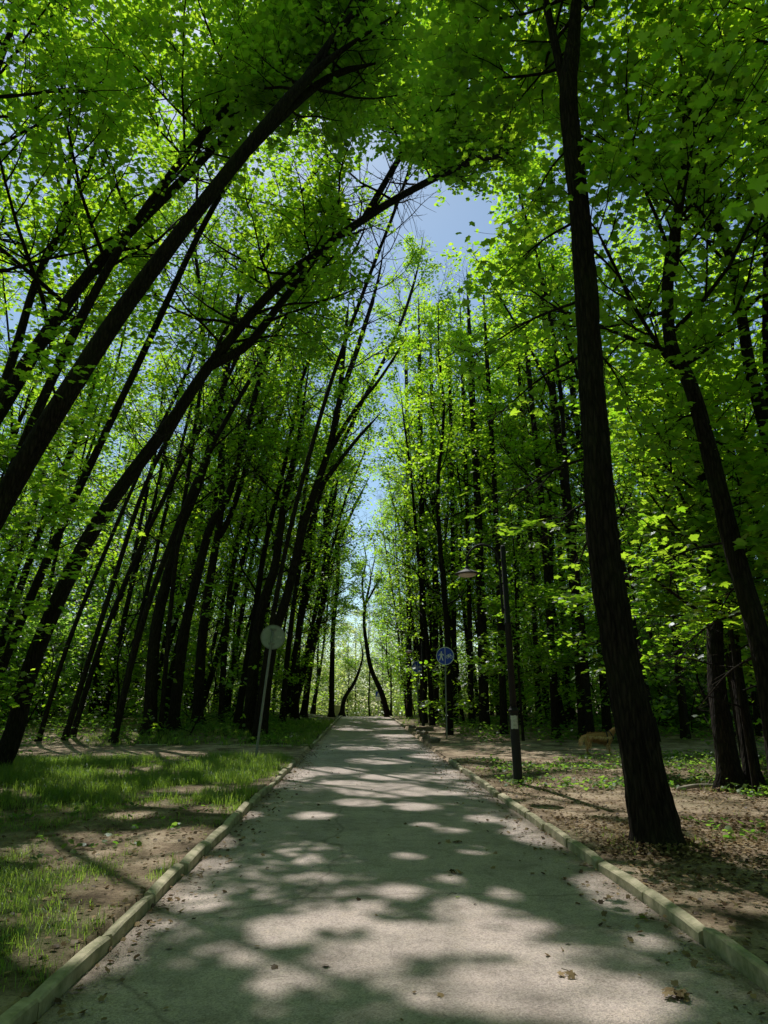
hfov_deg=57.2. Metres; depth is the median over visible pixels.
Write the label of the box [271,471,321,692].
maple tree
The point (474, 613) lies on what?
maple tree
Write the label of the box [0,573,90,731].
maple sapling
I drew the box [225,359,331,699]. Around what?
maple tree
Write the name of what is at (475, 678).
maple tree
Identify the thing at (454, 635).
maple tree
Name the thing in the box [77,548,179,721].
maple sapling
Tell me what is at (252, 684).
maple tree
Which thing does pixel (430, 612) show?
maple tree
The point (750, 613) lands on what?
maple tree
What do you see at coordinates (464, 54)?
maple tree
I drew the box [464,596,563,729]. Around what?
maple sapling
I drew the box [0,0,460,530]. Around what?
maple tree
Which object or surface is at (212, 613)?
maple tree
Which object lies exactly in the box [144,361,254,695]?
maple tree
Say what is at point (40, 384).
maple tree
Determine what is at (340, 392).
maple tree
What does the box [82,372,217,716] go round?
maple tree
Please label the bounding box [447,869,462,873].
fallen twig
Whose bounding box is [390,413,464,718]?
maple tree
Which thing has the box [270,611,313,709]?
maple sapling
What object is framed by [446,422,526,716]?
maple tree
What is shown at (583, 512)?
maple tree
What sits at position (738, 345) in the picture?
maple tree
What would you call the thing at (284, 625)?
maple tree
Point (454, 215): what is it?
sky
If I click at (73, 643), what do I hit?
maple sapling
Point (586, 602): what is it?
maple tree
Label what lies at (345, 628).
maple tree
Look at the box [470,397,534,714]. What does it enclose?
maple tree
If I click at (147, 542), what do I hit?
maple tree
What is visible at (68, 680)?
maple sapling
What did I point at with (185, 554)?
maple tree
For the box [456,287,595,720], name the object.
maple tree
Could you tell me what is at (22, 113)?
maple tree
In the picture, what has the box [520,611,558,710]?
maple sapling
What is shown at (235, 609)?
maple tree
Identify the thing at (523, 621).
maple sapling
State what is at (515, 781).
weeds
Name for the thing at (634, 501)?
maple tree
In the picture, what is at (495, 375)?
maple tree
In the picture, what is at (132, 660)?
maple tree
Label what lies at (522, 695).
maple sapling
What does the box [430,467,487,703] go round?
maple tree
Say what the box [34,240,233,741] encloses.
maple tree
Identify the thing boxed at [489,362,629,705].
maple tree
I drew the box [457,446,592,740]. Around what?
maple sapling
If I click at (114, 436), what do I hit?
maple tree
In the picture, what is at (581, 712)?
maple tree
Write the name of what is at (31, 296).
maple tree
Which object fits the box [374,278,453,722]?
maple tree
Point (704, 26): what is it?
maple tree
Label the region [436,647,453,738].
traffic sign
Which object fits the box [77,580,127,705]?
maple sapling
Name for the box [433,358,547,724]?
maple tree
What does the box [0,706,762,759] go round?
undergrowth
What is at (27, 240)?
maple tree
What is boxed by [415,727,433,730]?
kerb stone
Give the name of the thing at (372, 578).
maple tree
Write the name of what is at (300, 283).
maple tree
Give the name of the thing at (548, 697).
maple tree
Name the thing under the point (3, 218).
maple tree
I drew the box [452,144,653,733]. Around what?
maple tree
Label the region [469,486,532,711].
maple tree
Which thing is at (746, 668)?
maple sapling
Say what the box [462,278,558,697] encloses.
maple tree
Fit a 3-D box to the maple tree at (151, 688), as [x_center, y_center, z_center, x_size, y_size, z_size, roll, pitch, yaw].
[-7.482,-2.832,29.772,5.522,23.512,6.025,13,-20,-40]
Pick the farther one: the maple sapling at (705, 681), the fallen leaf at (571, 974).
the maple sapling at (705, 681)
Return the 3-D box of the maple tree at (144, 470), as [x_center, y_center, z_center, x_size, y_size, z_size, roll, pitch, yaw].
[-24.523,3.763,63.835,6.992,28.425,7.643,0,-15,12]
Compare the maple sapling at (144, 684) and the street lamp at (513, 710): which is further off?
the maple sapling at (144, 684)
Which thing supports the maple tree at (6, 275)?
on the ground at (129, 888)
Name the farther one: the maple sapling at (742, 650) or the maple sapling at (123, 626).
the maple sapling at (123, 626)
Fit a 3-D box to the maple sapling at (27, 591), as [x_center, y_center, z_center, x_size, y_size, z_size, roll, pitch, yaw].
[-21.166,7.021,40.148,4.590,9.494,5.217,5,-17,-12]
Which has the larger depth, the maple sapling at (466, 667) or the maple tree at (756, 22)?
the maple sapling at (466, 667)
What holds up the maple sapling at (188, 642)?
on the ground at (129, 888)
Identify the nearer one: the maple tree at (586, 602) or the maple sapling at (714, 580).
the maple sapling at (714, 580)
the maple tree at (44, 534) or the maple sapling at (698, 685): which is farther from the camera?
the maple tree at (44, 534)
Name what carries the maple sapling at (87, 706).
on the ground at (129, 888)
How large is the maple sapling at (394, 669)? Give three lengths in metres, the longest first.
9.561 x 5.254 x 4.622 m
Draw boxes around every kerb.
[0,715,342,1023]
[389,715,767,991]
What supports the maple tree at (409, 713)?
on the ground at (129, 888)
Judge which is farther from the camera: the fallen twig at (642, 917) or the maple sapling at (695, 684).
the maple sapling at (695, 684)
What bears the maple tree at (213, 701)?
on the ground at (129, 888)
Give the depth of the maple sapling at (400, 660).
56.53 m
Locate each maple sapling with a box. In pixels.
[0,296,117,707]
[0,308,62,625]
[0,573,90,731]
[0,584,54,709]
[2,617,37,715]
[3,557,42,682]
[10,587,92,724]
[23,581,91,723]
[31,565,101,703]
[31,627,113,726]
[38,620,84,723]
[62,619,92,715]
[69,571,145,715]
[72,580,126,703]
[74,560,161,713]
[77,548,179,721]
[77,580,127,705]
[80,525,187,720]
[83,603,151,715]
[85,566,173,724]
[114,617,172,714]
[126,594,191,712]
[138,583,256,735]
[161,595,212,705]
[171,636,217,720]
[172,602,196,702]
[181,608,232,715]
[185,624,231,711]
[189,625,232,712]
[209,624,265,719]
[225,613,297,713]
[226,583,286,709]
[228,648,279,715]
[233,622,284,710]
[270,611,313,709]
[272,611,297,707]
[376,607,428,714]
[391,618,443,708]
[438,637,489,722]
[442,623,492,715]
[442,630,476,714]
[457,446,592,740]
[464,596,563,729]
[489,598,564,714]
[489,648,547,725]
[498,486,642,700]
[510,608,595,727]
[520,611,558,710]
[521,617,574,720]
[537,402,703,682]
[540,623,601,725]
[562,583,600,714]
[594,589,692,730]
[594,640,652,726]
[597,612,675,720]
[609,320,767,713]
[620,319,767,761]
[625,560,690,717]
[633,395,767,796]
[638,549,763,744]
[640,460,762,745]
[642,573,707,720]
[655,581,730,721]
[660,625,709,732]
[665,606,731,726]
[680,587,759,713]
[685,157,767,635]
[686,673,757,736]
[689,662,761,723]
[723,595,763,741]
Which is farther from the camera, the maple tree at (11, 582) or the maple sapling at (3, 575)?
the maple tree at (11, 582)
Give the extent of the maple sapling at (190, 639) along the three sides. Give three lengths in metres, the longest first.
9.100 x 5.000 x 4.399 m
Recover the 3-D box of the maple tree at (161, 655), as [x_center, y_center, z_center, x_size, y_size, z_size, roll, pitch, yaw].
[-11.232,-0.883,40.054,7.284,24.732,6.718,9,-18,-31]
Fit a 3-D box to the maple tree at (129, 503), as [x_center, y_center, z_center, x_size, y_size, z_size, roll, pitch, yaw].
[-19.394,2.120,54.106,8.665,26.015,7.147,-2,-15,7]
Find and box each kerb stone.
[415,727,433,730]
[419,730,427,736]
[428,737,440,742]
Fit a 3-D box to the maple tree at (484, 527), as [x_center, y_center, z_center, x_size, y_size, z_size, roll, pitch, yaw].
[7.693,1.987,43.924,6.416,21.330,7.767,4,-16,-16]
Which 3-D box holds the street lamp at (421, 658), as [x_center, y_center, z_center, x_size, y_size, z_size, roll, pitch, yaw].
[1.608,9.018,36.994,1.056,4.450,0.490,0,-15,-2]
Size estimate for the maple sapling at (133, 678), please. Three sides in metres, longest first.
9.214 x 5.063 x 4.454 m
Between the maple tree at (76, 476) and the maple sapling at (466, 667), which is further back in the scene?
the maple tree at (76, 476)
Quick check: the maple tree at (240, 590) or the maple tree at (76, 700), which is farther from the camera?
the maple tree at (240, 590)
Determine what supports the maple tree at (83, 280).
on the ground at (129, 888)
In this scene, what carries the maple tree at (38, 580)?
on the ground at (129, 888)
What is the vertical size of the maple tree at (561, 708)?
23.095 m
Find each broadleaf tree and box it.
[195,590,230,695]
[313,581,360,711]
[334,649,344,702]
[336,622,362,715]
[341,610,370,714]
[350,602,387,715]
[353,611,381,712]
[366,590,398,714]
[366,630,395,699]
[368,582,403,715]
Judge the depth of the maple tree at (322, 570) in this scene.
47.29 m
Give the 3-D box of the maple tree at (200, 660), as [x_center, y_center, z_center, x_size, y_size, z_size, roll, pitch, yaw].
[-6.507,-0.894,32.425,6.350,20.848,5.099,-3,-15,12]
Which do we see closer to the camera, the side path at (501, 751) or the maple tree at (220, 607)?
the side path at (501, 751)
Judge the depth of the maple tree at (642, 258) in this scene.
37.48 m
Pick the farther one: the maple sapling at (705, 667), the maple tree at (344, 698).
the maple tree at (344, 698)
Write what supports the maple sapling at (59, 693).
on the ground at (129, 888)
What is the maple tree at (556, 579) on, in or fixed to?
on the ground at (129, 888)
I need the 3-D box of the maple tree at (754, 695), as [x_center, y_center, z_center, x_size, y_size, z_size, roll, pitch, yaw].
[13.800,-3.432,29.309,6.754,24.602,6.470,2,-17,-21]
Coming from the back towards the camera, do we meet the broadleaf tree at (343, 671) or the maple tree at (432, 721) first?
the broadleaf tree at (343, 671)
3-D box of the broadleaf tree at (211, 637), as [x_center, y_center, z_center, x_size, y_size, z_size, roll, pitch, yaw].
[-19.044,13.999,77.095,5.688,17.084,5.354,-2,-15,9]
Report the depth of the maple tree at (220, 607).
44.10 m
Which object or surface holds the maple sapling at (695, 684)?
on the ground at (129, 888)
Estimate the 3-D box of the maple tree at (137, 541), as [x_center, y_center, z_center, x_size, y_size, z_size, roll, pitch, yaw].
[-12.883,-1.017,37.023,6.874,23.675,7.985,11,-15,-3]
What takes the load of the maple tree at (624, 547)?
on the ground at (129, 888)
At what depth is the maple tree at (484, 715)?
35.13 m
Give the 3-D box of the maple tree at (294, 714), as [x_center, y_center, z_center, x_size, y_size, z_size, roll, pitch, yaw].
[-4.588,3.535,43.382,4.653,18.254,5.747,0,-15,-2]
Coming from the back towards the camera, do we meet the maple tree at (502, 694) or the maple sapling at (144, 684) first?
the maple sapling at (144, 684)
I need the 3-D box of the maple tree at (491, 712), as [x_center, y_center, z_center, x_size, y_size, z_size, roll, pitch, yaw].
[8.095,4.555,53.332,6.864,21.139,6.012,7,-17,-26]
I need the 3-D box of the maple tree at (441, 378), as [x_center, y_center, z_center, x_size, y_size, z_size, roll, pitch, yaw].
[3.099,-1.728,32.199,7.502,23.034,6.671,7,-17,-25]
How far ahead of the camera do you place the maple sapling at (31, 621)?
33.68 m
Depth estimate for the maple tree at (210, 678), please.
37.42 m
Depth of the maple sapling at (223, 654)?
25.59 m
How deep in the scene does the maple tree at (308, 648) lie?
45.24 m
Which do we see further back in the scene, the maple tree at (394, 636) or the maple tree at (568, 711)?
the maple tree at (394, 636)
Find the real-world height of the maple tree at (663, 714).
22.038 m
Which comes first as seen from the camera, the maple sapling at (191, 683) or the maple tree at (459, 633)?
the maple sapling at (191, 683)
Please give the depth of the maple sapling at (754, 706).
24.33 m
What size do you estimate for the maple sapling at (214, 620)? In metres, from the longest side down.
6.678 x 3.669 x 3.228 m
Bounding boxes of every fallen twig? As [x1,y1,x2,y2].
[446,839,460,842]
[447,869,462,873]
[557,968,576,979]
[636,915,656,919]
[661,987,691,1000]
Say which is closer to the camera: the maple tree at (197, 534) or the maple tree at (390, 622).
the maple tree at (197, 534)
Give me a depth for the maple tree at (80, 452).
49.59 m
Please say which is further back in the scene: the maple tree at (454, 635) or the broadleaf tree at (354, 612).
the broadleaf tree at (354, 612)
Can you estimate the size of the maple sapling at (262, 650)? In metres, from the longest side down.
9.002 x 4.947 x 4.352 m
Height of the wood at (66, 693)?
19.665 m
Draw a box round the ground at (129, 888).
[0,709,767,1014]
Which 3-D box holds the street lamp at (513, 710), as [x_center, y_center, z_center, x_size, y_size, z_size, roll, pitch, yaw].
[1.903,2.759,12.993,1.056,4.450,0.490,-1,-15,-2]
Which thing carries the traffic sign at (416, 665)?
on the ground at (129, 888)
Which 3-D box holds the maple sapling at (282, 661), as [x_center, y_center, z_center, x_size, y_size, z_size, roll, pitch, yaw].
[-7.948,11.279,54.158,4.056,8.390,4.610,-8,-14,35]
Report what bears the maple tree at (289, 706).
on the ground at (129, 888)
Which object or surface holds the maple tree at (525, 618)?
on the ground at (129, 888)
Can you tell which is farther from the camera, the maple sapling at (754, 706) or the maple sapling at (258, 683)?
the maple sapling at (258, 683)
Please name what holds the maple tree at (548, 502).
on the ground at (129, 888)
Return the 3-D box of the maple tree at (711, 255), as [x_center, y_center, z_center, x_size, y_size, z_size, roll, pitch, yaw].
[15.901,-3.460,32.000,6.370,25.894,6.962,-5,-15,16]
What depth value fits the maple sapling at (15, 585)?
34.77 m
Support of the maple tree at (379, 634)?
on the ground at (129, 888)
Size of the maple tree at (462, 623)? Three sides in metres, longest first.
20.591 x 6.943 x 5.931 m
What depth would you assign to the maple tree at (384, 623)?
62.32 m
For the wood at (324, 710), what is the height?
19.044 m
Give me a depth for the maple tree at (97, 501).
46.89 m
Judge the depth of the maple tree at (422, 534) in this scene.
42.30 m
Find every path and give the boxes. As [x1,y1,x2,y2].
[18,747,301,756]
[37,716,767,1023]
[435,747,764,756]
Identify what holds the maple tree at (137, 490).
on the ground at (129, 888)
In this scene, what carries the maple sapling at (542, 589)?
on the ground at (129, 888)
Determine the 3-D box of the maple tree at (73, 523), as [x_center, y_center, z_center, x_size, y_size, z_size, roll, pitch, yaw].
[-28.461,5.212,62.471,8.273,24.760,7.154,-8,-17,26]
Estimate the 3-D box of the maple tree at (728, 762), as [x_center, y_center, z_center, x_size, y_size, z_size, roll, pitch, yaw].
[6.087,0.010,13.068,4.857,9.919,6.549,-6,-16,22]
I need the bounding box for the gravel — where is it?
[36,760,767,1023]
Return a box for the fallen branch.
[676,779,712,790]
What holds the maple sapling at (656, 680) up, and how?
on the ground at (129, 888)
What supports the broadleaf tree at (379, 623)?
on the ground at (129, 888)
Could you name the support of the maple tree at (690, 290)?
on the ground at (129, 888)
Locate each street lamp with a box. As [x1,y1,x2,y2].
[405,641,424,725]
[454,544,522,782]
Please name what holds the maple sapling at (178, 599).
on the ground at (129, 888)
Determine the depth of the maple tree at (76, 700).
26.95 m
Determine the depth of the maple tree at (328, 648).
70.15 m
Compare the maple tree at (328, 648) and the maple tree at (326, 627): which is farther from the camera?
the maple tree at (328, 648)
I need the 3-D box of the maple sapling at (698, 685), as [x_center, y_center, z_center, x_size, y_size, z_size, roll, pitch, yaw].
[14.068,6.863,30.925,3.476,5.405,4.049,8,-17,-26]
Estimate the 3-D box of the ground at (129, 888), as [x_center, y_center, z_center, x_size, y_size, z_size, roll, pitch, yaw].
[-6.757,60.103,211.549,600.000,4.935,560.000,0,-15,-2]
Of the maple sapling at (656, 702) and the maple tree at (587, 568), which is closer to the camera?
the maple sapling at (656, 702)
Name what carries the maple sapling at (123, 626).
on the ground at (129, 888)
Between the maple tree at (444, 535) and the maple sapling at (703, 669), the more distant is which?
the maple tree at (444, 535)
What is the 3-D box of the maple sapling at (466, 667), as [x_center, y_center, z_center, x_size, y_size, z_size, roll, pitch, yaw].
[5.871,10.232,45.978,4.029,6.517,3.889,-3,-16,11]
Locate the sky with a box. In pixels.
[0,0,766,708]
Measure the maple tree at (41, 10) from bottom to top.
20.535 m
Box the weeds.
[0,746,767,943]
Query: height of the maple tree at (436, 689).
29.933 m
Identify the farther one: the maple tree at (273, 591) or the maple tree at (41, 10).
the maple tree at (273, 591)
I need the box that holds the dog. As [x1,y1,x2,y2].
[577,727,614,754]
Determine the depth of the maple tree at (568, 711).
34.50 m
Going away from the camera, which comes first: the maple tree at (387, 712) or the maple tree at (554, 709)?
the maple tree at (554, 709)
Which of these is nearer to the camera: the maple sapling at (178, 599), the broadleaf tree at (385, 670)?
the maple sapling at (178, 599)
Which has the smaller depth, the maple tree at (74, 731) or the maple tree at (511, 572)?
the maple tree at (74, 731)
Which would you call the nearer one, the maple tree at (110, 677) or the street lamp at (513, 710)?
the street lamp at (513, 710)
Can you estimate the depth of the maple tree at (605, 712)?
29.39 m
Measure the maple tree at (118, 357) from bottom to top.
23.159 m
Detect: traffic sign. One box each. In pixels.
[254,625,284,757]
[376,691,380,715]
[412,661,421,724]
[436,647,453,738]
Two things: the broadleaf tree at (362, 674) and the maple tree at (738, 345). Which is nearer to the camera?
the maple tree at (738, 345)
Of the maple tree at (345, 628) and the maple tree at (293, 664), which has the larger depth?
the maple tree at (345, 628)
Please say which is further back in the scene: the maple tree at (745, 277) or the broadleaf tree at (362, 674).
the broadleaf tree at (362, 674)
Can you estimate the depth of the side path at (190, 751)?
20.48 m
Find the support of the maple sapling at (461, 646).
on the ground at (129, 888)
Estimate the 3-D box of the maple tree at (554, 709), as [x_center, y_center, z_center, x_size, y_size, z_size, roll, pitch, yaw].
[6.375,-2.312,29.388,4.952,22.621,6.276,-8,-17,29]
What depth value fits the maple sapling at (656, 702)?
29.70 m
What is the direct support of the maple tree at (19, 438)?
on the ground at (129, 888)
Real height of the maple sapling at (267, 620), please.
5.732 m
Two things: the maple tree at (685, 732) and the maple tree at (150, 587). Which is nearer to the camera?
the maple tree at (685, 732)
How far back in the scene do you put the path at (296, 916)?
4.76 m
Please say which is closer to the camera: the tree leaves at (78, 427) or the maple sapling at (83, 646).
the tree leaves at (78, 427)
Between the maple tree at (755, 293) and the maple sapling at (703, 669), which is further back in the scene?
the maple tree at (755, 293)
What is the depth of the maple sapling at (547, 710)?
37.58 m
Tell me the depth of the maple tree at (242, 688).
30.58 m
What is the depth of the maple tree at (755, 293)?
29.43 m
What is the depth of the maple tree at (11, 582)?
33.98 m
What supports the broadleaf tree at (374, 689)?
on the ground at (129, 888)
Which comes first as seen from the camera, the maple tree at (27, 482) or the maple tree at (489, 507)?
the maple tree at (489, 507)
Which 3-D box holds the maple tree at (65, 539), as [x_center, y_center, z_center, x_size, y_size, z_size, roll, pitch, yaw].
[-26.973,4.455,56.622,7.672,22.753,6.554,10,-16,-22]
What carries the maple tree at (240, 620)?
on the ground at (129, 888)
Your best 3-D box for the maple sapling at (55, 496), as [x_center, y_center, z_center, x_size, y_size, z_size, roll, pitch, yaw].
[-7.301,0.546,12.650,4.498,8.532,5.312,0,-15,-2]
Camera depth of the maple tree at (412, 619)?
49.45 m
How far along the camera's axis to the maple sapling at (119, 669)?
39.32 m
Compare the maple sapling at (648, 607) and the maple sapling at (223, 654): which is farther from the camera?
the maple sapling at (223, 654)
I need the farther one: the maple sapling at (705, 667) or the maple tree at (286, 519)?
the maple tree at (286, 519)
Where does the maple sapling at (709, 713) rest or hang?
on the ground at (129, 888)
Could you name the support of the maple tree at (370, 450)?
on the ground at (129, 888)
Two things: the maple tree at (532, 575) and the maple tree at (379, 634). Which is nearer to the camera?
the maple tree at (532, 575)
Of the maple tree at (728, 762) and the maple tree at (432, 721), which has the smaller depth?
the maple tree at (728, 762)
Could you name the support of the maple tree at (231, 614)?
on the ground at (129, 888)
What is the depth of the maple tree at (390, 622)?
54.76 m
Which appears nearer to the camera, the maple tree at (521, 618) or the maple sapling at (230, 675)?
the maple sapling at (230, 675)
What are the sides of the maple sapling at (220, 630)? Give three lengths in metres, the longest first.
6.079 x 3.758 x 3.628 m
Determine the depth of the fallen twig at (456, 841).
7.63 m
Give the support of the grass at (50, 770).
on the ground at (129, 888)
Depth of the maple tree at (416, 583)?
53.67 m
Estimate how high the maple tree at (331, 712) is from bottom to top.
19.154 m
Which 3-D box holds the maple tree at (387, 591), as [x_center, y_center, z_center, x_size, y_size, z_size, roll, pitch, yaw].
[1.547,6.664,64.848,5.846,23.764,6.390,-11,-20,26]
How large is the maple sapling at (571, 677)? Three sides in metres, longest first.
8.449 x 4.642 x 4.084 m
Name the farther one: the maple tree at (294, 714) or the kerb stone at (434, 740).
the maple tree at (294, 714)
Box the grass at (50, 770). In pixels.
[0,714,767,991]
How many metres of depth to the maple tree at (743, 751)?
12.73 m
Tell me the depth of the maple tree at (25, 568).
32.24 m
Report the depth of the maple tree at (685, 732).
26.16 m
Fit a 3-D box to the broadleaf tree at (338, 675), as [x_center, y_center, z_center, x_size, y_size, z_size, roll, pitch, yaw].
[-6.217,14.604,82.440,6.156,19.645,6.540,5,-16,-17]
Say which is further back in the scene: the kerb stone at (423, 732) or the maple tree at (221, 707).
the maple tree at (221, 707)
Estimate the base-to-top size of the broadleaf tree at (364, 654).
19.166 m
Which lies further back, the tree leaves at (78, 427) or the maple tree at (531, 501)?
the maple tree at (531, 501)
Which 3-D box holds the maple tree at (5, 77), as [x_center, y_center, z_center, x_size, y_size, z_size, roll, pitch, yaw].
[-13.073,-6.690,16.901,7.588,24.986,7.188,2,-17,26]
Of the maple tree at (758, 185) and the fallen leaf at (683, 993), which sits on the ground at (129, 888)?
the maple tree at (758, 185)
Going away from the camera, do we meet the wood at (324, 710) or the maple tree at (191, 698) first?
the maple tree at (191, 698)
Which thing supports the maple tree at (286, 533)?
on the ground at (129, 888)
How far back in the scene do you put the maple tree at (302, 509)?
35.22 m
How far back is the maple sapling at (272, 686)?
43.72 m
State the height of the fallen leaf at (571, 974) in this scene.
0.034 m
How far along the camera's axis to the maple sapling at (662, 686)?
30.78 m
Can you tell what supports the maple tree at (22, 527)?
on the ground at (129, 888)
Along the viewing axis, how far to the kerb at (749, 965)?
5.28 m
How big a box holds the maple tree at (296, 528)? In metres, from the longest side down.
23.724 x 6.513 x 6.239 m
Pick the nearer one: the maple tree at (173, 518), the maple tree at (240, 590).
the maple tree at (173, 518)
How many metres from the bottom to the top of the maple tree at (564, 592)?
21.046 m
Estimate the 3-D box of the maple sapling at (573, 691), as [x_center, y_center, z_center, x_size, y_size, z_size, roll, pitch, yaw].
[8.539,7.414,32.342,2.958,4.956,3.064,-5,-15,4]
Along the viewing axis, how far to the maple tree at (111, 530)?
71.86 m
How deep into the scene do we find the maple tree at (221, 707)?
33.86 m
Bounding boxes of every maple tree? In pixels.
[0,0,63,125]
[0,0,204,165]
[0,0,207,391]
[0,0,217,324]
[0,0,323,425]
[0,0,408,682]
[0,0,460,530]
[0,1,590,765]
[0,108,147,556]
[0,119,60,545]
[0,140,195,690]
[0,209,174,710]
[0,232,37,358]
[0,240,126,696]
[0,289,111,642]
[0,327,136,695]
[0,365,69,604]
[0,381,58,588]
[0,382,43,595]
[0,440,66,604]
[4,435,63,602]
[6,0,411,470]
[11,417,120,691]
[18,448,91,609]
[21,407,106,607]
[23,456,104,599]
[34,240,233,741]
[39,402,163,697]
[45,383,144,707]
[50,231,281,736]
[61,111,368,740]
[70,389,162,677]
[71,308,214,721]
[73,158,283,727]
[74,389,179,701]
[74,419,154,704]
[76,267,216,724]
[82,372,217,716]
[82,463,124,620]
[102,409,208,713]
[105,304,256,694]
[107,145,354,742]
[111,468,153,641]
[112,441,172,693]
[122,288,301,723]
[127,71,278,732]
[132,522,202,681]
[136,292,291,684]
[139,212,288,734]
[142,415,217,712]
[143,336,267,717]
[144,344,256,720]
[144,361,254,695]
[154,435,270,710]
[161,216,321,730]
[163,323,301,726]
[178,298,324,705]
[184,355,299,691]
[193,456,259,709]
[196,473,252,706]
[199,409,290,692]
[201,490,272,713]
[202,488,274,697]
[204,316,316,718]
[206,227,377,727]
[215,369,318,702]
[215,383,327,711]
[217,185,394,722]
[220,335,365,714]
[224,318,339,732]
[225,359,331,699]
[227,477,305,664]
[247,465,337,713]
[250,8,461,741]
[259,332,391,692]
[260,217,425,735]
[263,347,387,717]
[266,454,349,708]
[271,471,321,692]
[271,488,354,713]
[274,390,391,699]
[276,381,374,715]
[278,220,451,722]
[283,437,347,719]
[287,457,357,701]
[289,492,347,698]
[299,402,376,717]
[302,508,354,713]
[303,479,354,713]
[304,528,358,713]
[326,478,362,716]
[336,634,377,716]
[341,534,392,716]
[354,487,419,701]
[356,437,443,716]
[358,339,475,725]
[358,457,429,702]
[359,404,465,700]
[360,242,531,734]
[361,498,419,713]
[368,380,491,718]
[369,462,417,710]
[372,303,428,717]
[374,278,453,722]
[377,531,419,714]
[384,367,495,722]
[386,422,466,702]
[386,465,456,707]
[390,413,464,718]
[391,421,485,716]
[392,0,731,851]
[393,285,459,720]
[406,244,529,729]
[408,260,498,725]
[409,383,474,703]
[411,277,492,723]
[417,385,519,718]
[423,337,507,710]
[425,383,531,700]
[425,423,495,715]
[430,237,546,733]
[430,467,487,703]
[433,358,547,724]
[438,527,477,659]
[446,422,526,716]
[448,322,539,704]
[452,0,767,772]
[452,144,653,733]
[455,245,570,726]
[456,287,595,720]
[456,526,497,682]
[458,395,566,718]
[458,494,528,714]
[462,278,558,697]
[464,245,593,729]
[464,254,582,738]
[465,379,553,689]
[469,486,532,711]
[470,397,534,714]
[473,368,587,714]
[480,309,588,712]
[483,222,625,738]
[489,151,668,691]
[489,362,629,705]
[491,167,705,741]
[495,316,597,724]
[499,478,549,701]
[504,399,587,715]
[515,408,593,694]
[521,231,618,730]
[533,450,594,708]
[537,0,767,204]
[548,336,767,790]
[554,469,595,708]
[562,0,767,131]
[564,0,767,455]
[565,385,666,622]
[565,447,630,614]
[567,234,742,738]
[575,310,698,725]
[578,366,684,691]
[598,193,759,725]
[602,270,767,792]
[604,297,708,707]
[609,399,663,617]
[610,0,767,222]
[627,195,762,735]
[660,270,767,609]
[680,210,764,728]
[708,63,762,442]
[720,247,762,441]
[730,141,762,384]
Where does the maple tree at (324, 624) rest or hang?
on the ground at (129, 888)
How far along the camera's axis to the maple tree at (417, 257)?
42.41 m
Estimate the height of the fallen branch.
0.138 m
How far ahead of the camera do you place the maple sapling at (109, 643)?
41.75 m
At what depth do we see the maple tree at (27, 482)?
61.47 m
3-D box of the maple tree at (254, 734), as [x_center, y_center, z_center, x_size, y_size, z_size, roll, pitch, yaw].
[-0.824,-5.886,25.044,7.745,27.362,8.736,9,-17,-30]
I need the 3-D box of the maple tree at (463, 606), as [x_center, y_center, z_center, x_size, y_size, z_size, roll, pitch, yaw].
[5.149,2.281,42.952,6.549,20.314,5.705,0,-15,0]
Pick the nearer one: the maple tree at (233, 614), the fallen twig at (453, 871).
the fallen twig at (453, 871)
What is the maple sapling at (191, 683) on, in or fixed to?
on the ground at (129, 888)
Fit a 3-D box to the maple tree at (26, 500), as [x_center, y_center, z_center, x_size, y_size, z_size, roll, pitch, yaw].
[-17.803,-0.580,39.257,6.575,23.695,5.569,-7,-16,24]
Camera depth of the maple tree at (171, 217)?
29.72 m
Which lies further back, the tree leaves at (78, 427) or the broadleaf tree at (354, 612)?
the broadleaf tree at (354, 612)
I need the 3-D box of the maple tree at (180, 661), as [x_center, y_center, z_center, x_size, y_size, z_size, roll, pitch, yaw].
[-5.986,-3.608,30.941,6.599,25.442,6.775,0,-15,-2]
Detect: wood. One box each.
[0,469,764,727]
[169,614,542,715]
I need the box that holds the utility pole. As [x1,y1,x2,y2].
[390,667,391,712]
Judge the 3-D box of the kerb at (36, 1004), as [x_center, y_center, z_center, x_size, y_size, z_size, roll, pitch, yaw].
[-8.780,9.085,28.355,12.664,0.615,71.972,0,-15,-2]
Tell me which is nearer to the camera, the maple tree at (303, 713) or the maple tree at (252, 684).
the maple tree at (252, 684)
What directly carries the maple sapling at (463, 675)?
on the ground at (129, 888)
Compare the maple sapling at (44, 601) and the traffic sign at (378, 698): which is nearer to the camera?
the maple sapling at (44, 601)
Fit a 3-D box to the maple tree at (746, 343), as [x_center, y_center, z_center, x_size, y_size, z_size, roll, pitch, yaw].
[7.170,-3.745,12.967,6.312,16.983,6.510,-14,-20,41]
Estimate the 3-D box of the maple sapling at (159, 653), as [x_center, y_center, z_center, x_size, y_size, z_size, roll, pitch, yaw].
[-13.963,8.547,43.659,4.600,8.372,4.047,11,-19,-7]
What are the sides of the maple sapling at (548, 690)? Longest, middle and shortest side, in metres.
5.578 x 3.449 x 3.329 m
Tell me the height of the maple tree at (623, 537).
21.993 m
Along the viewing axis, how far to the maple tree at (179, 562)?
52.28 m
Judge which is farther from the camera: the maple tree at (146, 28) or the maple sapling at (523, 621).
the maple sapling at (523, 621)
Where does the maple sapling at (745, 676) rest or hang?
on the ground at (129, 888)
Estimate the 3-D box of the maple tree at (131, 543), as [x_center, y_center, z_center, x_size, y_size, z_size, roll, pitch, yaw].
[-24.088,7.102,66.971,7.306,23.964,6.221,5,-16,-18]

